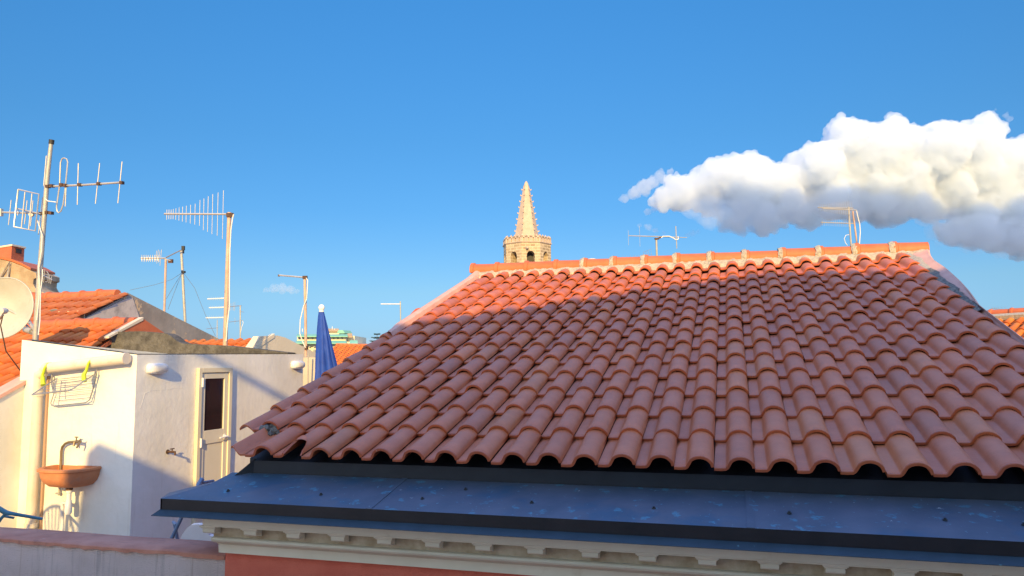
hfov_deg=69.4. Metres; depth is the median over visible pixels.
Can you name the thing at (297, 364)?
wall lamp
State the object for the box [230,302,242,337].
tv aerial
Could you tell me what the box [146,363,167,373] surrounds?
wall lamp
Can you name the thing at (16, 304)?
satellite dish
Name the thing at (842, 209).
tv aerial
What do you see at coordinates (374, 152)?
sky
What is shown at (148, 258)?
tv aerial
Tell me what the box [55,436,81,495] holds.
basin tap
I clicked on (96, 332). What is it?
orange roof house
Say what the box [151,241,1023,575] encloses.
tiled roof house
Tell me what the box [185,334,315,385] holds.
cream gable house
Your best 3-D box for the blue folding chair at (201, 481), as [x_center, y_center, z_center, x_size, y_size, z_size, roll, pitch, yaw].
[-2.400,1.725,5.627,0.181,0.542,0.499,-2,-6,17]
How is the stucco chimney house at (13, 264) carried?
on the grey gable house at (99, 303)
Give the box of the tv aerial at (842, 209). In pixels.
[817,200,860,244]
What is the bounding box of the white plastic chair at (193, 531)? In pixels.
[181,523,213,540]
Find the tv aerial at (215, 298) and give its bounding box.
[207,297,223,318]
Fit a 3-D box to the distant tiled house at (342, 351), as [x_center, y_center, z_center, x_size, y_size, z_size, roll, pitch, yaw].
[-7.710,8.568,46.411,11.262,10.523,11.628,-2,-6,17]
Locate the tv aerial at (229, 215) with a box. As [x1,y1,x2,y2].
[164,190,233,345]
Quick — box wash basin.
[37,465,101,530]
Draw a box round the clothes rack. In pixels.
[31,360,97,405]
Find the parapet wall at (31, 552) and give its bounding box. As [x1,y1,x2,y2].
[0,527,224,575]
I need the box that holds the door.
[198,373,228,533]
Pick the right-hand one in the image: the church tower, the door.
the church tower
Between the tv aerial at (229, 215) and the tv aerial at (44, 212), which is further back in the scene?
the tv aerial at (229, 215)
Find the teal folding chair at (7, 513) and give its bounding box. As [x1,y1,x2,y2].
[0,506,42,521]
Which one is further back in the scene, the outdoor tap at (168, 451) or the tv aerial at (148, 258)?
the tv aerial at (148, 258)
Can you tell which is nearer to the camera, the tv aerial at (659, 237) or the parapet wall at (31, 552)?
the parapet wall at (31, 552)
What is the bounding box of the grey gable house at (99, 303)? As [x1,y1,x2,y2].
[30,289,218,340]
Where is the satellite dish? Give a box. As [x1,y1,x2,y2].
[0,277,33,370]
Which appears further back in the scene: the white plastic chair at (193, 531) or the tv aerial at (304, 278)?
the tv aerial at (304, 278)
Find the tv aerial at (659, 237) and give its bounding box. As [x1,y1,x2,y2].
[628,226,686,255]
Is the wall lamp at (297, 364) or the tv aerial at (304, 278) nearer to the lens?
the wall lamp at (297, 364)
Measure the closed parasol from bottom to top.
2.851 m
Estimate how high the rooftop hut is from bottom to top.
2.590 m
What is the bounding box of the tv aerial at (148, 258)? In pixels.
[141,250,172,311]
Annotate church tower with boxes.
[502,181,551,262]
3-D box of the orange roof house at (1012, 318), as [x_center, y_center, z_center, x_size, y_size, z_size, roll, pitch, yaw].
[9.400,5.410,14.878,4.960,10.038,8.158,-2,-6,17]
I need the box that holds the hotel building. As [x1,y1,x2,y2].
[296,326,365,352]
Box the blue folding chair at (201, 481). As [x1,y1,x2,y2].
[170,478,214,538]
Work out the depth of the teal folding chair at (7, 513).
6.33 m
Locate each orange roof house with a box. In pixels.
[0,316,163,386]
[987,307,1023,337]
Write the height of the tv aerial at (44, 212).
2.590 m
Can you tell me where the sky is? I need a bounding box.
[0,0,1023,343]
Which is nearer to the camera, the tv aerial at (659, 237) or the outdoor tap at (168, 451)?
the outdoor tap at (168, 451)
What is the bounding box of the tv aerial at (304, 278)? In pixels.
[278,274,307,355]
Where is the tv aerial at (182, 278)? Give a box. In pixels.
[132,246,213,331]
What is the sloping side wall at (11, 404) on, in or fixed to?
on the terrace floor
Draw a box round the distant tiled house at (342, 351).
[333,343,366,364]
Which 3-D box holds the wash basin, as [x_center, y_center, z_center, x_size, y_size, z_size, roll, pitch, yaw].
[-4.481,2.365,7.344,0.593,1.140,0.354,-2,-6,17]
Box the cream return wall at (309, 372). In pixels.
[303,353,314,385]
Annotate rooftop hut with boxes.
[16,331,302,538]
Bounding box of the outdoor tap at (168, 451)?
[166,448,175,454]
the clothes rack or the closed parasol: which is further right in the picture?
the closed parasol
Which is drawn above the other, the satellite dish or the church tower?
the church tower
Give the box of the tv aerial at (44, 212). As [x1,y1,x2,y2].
[0,139,124,339]
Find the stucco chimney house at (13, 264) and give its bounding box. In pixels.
[0,244,59,292]
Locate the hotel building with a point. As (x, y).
(340, 336)
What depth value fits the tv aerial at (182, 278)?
14.98 m
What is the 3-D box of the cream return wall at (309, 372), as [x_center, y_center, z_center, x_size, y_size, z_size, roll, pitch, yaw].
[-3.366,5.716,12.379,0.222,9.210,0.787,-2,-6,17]
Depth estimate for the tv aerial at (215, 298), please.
19.99 m
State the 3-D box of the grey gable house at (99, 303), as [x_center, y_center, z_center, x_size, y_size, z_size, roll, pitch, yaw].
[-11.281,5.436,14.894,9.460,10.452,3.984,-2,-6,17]
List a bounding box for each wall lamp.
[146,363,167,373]
[291,361,304,368]
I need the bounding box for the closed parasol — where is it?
[314,304,336,379]
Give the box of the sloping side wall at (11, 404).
[0,377,25,527]

